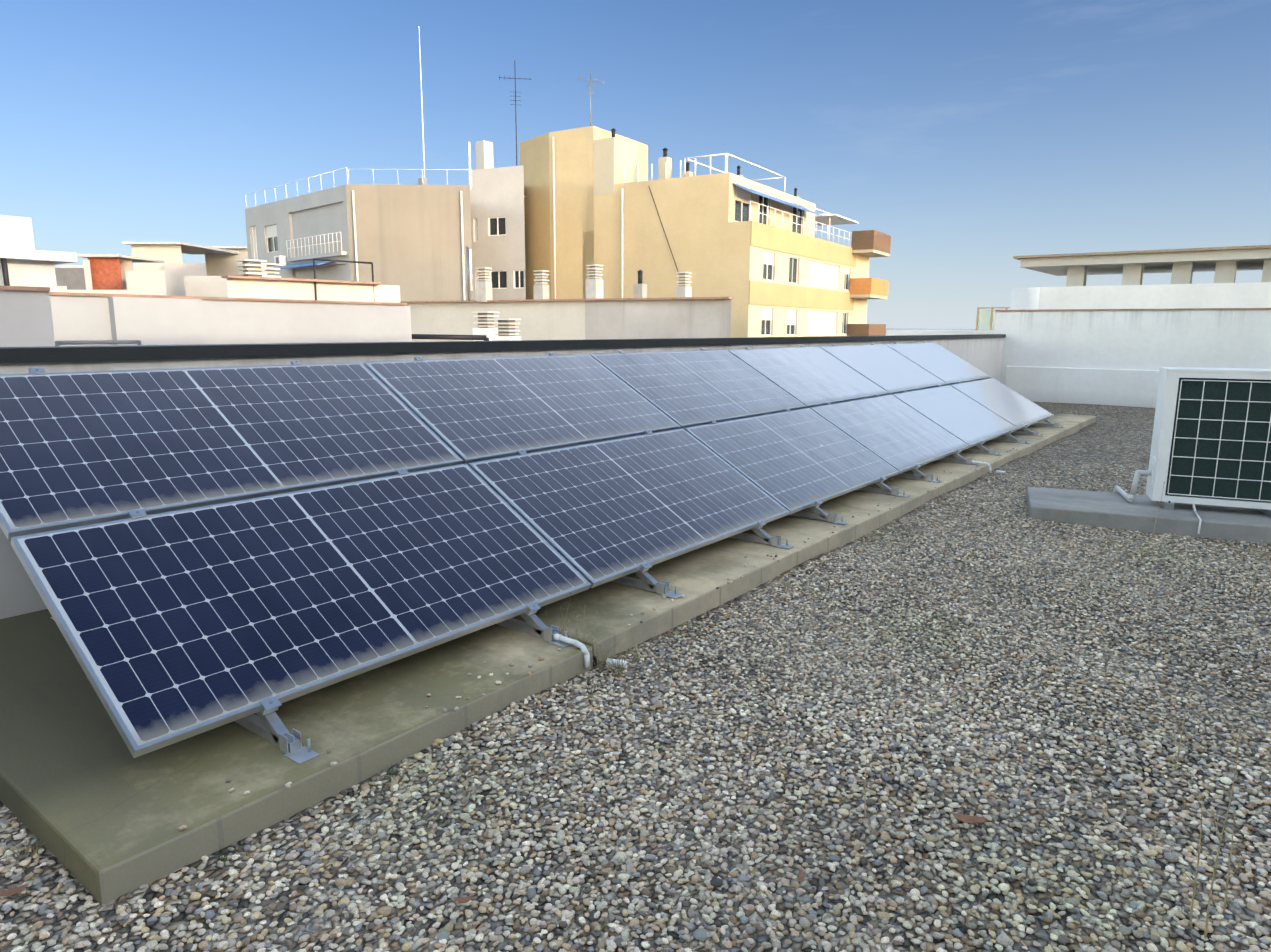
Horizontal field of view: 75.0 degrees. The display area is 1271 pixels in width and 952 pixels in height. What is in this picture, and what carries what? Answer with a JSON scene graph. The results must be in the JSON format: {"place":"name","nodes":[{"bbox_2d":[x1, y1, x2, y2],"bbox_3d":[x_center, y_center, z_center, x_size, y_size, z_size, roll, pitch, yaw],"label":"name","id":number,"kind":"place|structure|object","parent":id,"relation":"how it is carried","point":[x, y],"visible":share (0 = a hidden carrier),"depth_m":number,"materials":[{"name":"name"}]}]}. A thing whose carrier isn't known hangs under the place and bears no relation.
{"place":"outdoors","nodes":[
{"label":"outdoors","id":0,"kind":"place"},
{"bbox_2d":[0,286,54,346],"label":"neighbour wall","id":1,"kind":"structure","parent":0,"point":[26,320],"depth_m":6.23,"materials":[{"name":"white paint"}]},
{"bbox_2d":[55,242,247,296],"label":"distant buildings","id":2,"kind":"structure","parent":0,"point":[160,268],"depth_m":58.36,"materials":[{"name":"paint"}]},
{"bbox_2d":[49,292,411,345],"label":"neighbour wall","id":3,"kind":"structure","parent":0,"point":[89,319],"depth_m":9.29,"materials":[{"name":"white paint"}]},
{"bbox_2d":[221,258,399,302],"bbox_3d":[-9.636,-4.815,24.613,2.191,3.089,5.438,10,14,43],"label":"rooftop structure","id":4,"kind":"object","parent":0,"point":[258,279],"depth_m":23.55,"materials":[{"name":"paint"}]},
{"bbox_2d":[0,402,1270,951],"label":"roof gravel","id":5,"kind":"structure","parent":0,"point":[1100,436],"depth_m":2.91,"materials":[{"name":"grey gravel"}]},
{"bbox_2d":[0,609,592,903],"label":"concrete plinth","id":6,"kind":"structure","parent":5,"relation":"on","point":[95,802],"depth_m":3.01,"materials":[{"name":"beige concrete"}]},
{"bbox_2d":[0,813,986,902],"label":"dead leaves","id":7,"kind":"object","parent":5,"relation":"on","point":[961,817],"visible":0.98,"depth_m":2.44,"materials":[{"name":"brown plant"}]},
{"bbox_2d":[0,338,1003,618],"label":"parapet wall","id":8,"kind":"structure","parent":5,"relation":"on","point":[18,594],"depth_m":5.52,"materials":[{"name":"white paint"}]},
{"bbox_2d":[0,334,1005,363],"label":"parapet coping","id":9,"kind":"object","parent":8,"relation":"on","point":[69,353],"visible":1,"depth_m":5.75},
{"bbox_2d":[2,437,1122,863],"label":"weed tufts","id":10,"kind":"object","parent":5,"relation":"on","point":[622,667],"visible":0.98,"depth_m":3.90,"materials":[{"name":"green plant"}]},
{"bbox_2d":[544,593,617,668],"bbox_3d":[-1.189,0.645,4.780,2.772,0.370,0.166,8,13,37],"label":"weed plant","id":11,"kind":"object","parent":5,"relation":"on","point":[596,661],"visible":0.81,"depth_m":4.01,"materials":[{"name":"green plant"}]},
{"bbox_2d":[554,633,626,667],"bbox_3d":[-0.235,0.849,3.975,0.379,0.133,0.109,3,11,16],"label":"conduit","id":12,"kind":"object","parent":5,"relation":"on","point":[574,642],"visible":0.98,"depth_m":3.96,"materials":[{"name":"white plastic"}]},
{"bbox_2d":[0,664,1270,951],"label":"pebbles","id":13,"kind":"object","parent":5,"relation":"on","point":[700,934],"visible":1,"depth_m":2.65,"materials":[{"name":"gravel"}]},
{"bbox_2d":[513,413,1095,660],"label":"concrete plinth","id":14,"kind":"structure","parent":5,"relation":"on","point":[696,574],"depth_m":5.55,"materials":[{"name":"concrete"}]},
{"bbox_2d":[290,360,570,647],"bbox_3d":[-1.253,0.044,4.592,2.375,1.300,0.090,8,13,37],"label":"mounting bracket","id":15,"kind":"object","parent":14,"relation":"on","point":[534,625],"visible":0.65,"depth_m":4.11,"materials":[{"name":"metal"}]},
{"bbox_2d":[414,356,683,598],"bbox_3d":[-0.683,-0.084,5.317,2.375,1.300,0.090,8,13,37],"label":"mounting bracket","id":16,"kind":"object","parent":14,"relation":"on","point":[648,581],"visible":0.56,"depth_m":4.83,"materials":[{"name":"metal"}]},
{"bbox_2d":[548,352,793,548],"bbox_3d":[0.153,-0.271,6.382,2.375,1.300,0.090,8,13,37],"label":"mounting bracket","id":17,"kind":"object","parent":14,"relation":"on","point":[762,536],"visible":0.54,"depth_m":5.90,"materials":[{"name":"metal"}]},
{"bbox_2d":[618,350,847,523],"bbox_3d":[0.722,-0.399,7.108,2.375,1.300,0.090,8,13,37],"label":"mounting bracket","id":18,"kind":"object","parent":14,"relation":"on","point":[820,514],"visible":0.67,"depth_m":6.63,"materials":[{"name":"metal"}]},
{"bbox_2d":[700,348,909,496],"bbox_3d":[1.558,-0.586,8.173,2.375,1.300,0.090,8,13,37],"label":"mounting bracket","id":19,"kind":"object","parent":14,"relation":"on","point":[884,489],"visible":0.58,"depth_m":7.69,"materials":[{"name":"metal"}]},
{"bbox_2d":[745,346,941,481],"bbox_3d":[2.128,-0.714,8.899,2.375,1.300,0.090,8,13,37],"label":"mounting bracket","id":20,"kind":"object","parent":14,"relation":"on","point":[919,475],"visible":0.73,"depth_m":8.42,"materials":[{"name":"metal"}]},
{"bbox_2d":[800,345,980,464],"bbox_3d":[2.964,-0.901,9.964,2.375,1.300,0.090,8,13,37],"label":"mounting bracket","id":21,"kind":"object","parent":14,"relation":"on","point":[961,459],"visible":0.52,"depth_m":9.49,"materials":[{"name":"metal"}]},
{"bbox_2d":[832,344,1002,454],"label":"mounting bracket","id":22,"kind":"object","parent":14,"relation":"on","point":[983,450],"visible":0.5,"depth_m":10.21,"materials":[{"name":"metal"}]},
{"bbox_2d":[871,343,1029,442],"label":"mounting bracket","id":23,"kind":"object","parent":14,"relation":"on","point":[1011,438],"visible":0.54,"depth_m":11.28,"materials":[{"name":"metal"}]},
{"bbox_2d":[894,342,1042,435],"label":"mounting bracket","id":24,"kind":"object","parent":14,"relation":"on","point":[1030,432],"visible":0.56,"depth_m":12.00,"materials":[{"name":"metal"}]},
{"bbox_2d":[924,341,1064,427],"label":"mounting bracket","id":25,"kind":"object","parent":14,"relation":"on","point":[1050,424],"visible":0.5,"depth_m":13.07,"materials":[{"name":"metal"}]},
{"bbox_2d":[972,460,1004,473],"bbox_3d":[3.978,-0.096,9.345,0.376,0.133,0.104,4,11,18],"label":"conduit","id":26,"kind":"object","parent":5,"relation":"on","point":[988,465],"visible":1,"depth_m":9.33,"materials":[{"name":"white plastic"}]},
{"bbox_2d":[857,482,1270,937],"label":"dry weed stalks","id":27,"kind":"object","parent":5,"relation":"on","point":[1200,798],"visible":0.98,"depth_m":2.28,"materials":[{"name":"brown plant"}]},
{"bbox_2d":[994,310,1270,407],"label":"end wall","id":28,"kind":"structure","parent":5,"relation":"on","point":[1117,358],"depth_m":17.79,"materials":[{"name":"paint"}]},
{"bbox_2d":[995,308,1270,310],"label":"wall coping","id":29,"kind":"object","parent":28,"relation":"on","point":[1142,309],"visible":0.8,"depth_m":17.48,"materials":[{"name":"beige concrete"}]},
{"bbox_2d":[1026,487,1270,543],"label":"concrete plinth","id":30,"kind":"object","parent":5,"relation":"on","point":[1110,510],"visible":0.71,"depth_m":6.91,"materials":[{"name":"grey concrete"}]},
{"bbox_2d":[1146,367,1270,517],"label":"outdoor ac unit","id":31,"kind":"object","parent":30,"relation":"on","point":[1211,440],"visible":1,"depth_m":6.85,"materials":[{"name":"white metal"}]},
{"bbox_2d":[1112,470,1201,533],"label":"pipes","id":32,"kind":"object","parent":31,"relation":"attached to","point":[1125,495],"visible":0.92,"depth_m":7.20,"materials":[{"name":"white plastic"}]},
{"bbox_3d":[1.492,-0.635,8.827,1.041,1.163,13.589,8,13,37],"label":"array","id":33,"kind":"object","parent":5,"relation":"on","visible":0},
{"bbox_2d":[28,368,319,763],"bbox_3d":[-2.089,0.231,3.527,2.375,1.300,0.090,8,13,37],"label":"mounting bracket","id":34,"kind":"object","parent":33,"relation":"on","point":[266,723],"visible":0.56,"depth_m":3.04,"materials":[{"name":"metal"}]},
{"bbox_2d":[0,362,462,539],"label":"solar panel","id":35,"kind":"object","parent":33,"relation":"on","point":[83,448],"visible":0.94,"depth_m":4.14,"materials":[{"name":"blue"}]},
{"bbox_2d":[11,463,590,757],"bbox_3d":[-1.331,0.425,3.844,1.005,0.590,2.278,8,13,37],"label":"solar panel","id":36,"kind":"object","parent":33,"relation":"on","point":[177,625],"visible":1,"depth_m":3.51,"materials":[{"name":"blue"}]},
{"bbox_2d":[364,354,680,464],"bbox_3d":[-0.723,-0.567,6.141,1.005,0.590,2.278,8,13,37],"label":"solar panel","id":37,"kind":"object","parent":33,"relation":"on","point":[468,411],"visible":0.85,"depth_m":5.92,"materials":[{"name":"blue"}]},
{"bbox_2d":[468,428,788,587],"bbox_3d":[0.074,0.110,5.634,1.005,0.590,2.278,8,13,37],"label":"solar panel","id":38,"kind":"object","parent":33,"relation":"on","point":[595,514],"visible":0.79,"depth_m":5.40,"materials":[{"name":"blue"}]},
{"bbox_2d":[590,350,806,428],"bbox_3d":[0.683,-0.882,7.931,1.005,0.590,2.278,8,13,37],"label":"solar panel","id":39,"kind":"object","parent":33,"relation":"on","point":[684,389],"visible":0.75,"depth_m":7.76,"materials":[{"name":"blue"}]},
{"bbox_2d":[684,408,899,514],"bbox_3d":[1.480,-0.205,7.425,1.005,0.590,2.278,8,13,37],"label":"solar panel","id":40,"kind":"object","parent":33,"relation":"on","point":[792,461],"visible":0.81,"depth_m":7.24,"materials":[{"name":"blue"}]},
{"bbox_2d":[728,346,889,407],"bbox_3d":[2.088,-1.197,9.722,1.005,0.590,2.278,8,13,37],"label":"solar panel","id":41,"kind":"object","parent":33,"relation":"on","point":[808,377],"visible":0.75,"depth_m":9.58,"materials":[{"name":"blue"}]},
{"bbox_2d":[819,344,947,394],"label":"solar panel","id":42,"kind":"object","parent":33,"relation":"on","point":[887,368],"visible":0.83,"depth_m":11.39,"materials":[{"name":"blue"}]},
{"bbox_2d":[810,394,969,473],"bbox_3d":[2.885,-0.520,9.215,1.005,0.590,2.278,8,13,37],"label":"solar panel","id":43,"kind":"object","parent":33,"relation":"on","point":[896,433],"visible":0.85,"depth_m":9.07,"materials":[{"name":"blue"}]},
{"bbox_2d":[886,342,990,384],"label":"solar panel","id":44,"kind":"object","parent":33,"relation":"on","point":[942,363],"visible":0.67,"depth_m":13.20,"materials":[{"name":"blue"}]},
{"bbox_2d":[892,385,1017,447],"bbox_3d":[4.290,-0.835,11.006,1.005,0.590,2.278,8,13,37],"label":"solar panel","id":45,"kind":"object","parent":33,"relation":"on","point":[963,417],"visible":0.85,"depth_m":10.88,"materials":[{"name":"blue"}]},
{"bbox_2d":[951,378,1053,429],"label":"solar panel","id":46,"kind":"object","parent":33,"relation":"on","point":[1008,404],"visible":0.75,"depth_m":12.69,"materials":[{"name":"blue"}]},
{"bbox_2d":[0,0,1270,328],"label":"sky","id":47,"kind":"structure","parent":0,"point":[975,136],"materials":[{"name":"blue"}]},
{"bbox_2d":[885,329,975,335],"bbox_3d":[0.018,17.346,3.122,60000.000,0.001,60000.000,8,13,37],"label":"town ground","id":48,"kind":"structure","parent":0,"point":[937,329],"depth_m":14030.38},
{"bbox_2d":[0,215,76,291],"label":"building","id":49,"kind":"structure","parent":48,"relation":"on","point":[23,262],"depth_m":10.53,"materials":[{"name":"white paint"}]},
{"bbox_2d":[245,30,472,300],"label":"apartment block","id":50,"kind":"structure","parent":48,"relation":"on","point":[409,240],"depth_m":41.42,"materials":[{"name":"beige paint"}]},
{"bbox_2d":[468,60,530,299],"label":"apartment wing","id":51,"kind":"structure","parent":48,"relation":"on","point":[497,196],"depth_m":46.18,"materials":[{"name":"beige paint"}]},
{"bbox_2d":[519,71,647,298],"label":"stair tower","id":52,"kind":"structure","parent":48,"relation":"on","point":[598,159],"depth_m":48.91,"materials":[{"name":"paint"}]},
{"bbox_2d":[582,148,890,337],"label":"apartment block","id":53,"kind":"structure","parent":48,"relation":"on","point":[762,256],"depth_m":46.52,"materials":[{"name":"beige paint"}]},
{"bbox_2d":[274,136,848,324],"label":"facade fittings","id":54,"kind":"object","parent":53,"relation":"on","point":[280,259],"visible":0.27,"depth_m":46.74,"materials":[{"name":"grey"}]},
{"bbox_2d":[886,307,1009,335],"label":"building","id":55,"kind":"structure","parent":48,"relation":"on","point":[984,319],"depth_m":28.35,"materials":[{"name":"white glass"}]},
{"bbox_3d":[-11.193,5.204,23.902,34.540,16.404,46.000,8,13,37],"label":"neighbouring building","id":56,"kind":"object","parent":48,"relation":"on","visible":0},
{"bbox_2d":[412,311,520,340],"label":"chimneys","id":57,"kind":"object","parent":56,"relation":"on","point":[503,330],"visible":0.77,"depth_m":26.11,"materials":[{"name":"white paint"}]},
{"bbox_2d":[400,246,732,341],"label":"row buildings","id":58,"kind":"structure","parent":56,"relation":"on","point":[595,314],"depth_m":31.92,"materials":[{"name":"paint"}]},
{"bbox_3d":[12.275,-0.397,-3.204,9.000,5.900,70.000,8,13,37],"label":"stair block","id":59,"kind":"object","parent":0,"visible":0},
{"bbox_2d":[1010,245,1270,309],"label":"building","id":60,"kind":"structure","parent":59,"relation":"on","point":[1223,290],"depth_m":20.41,"materials":[{"name":"paint"}]}
]}

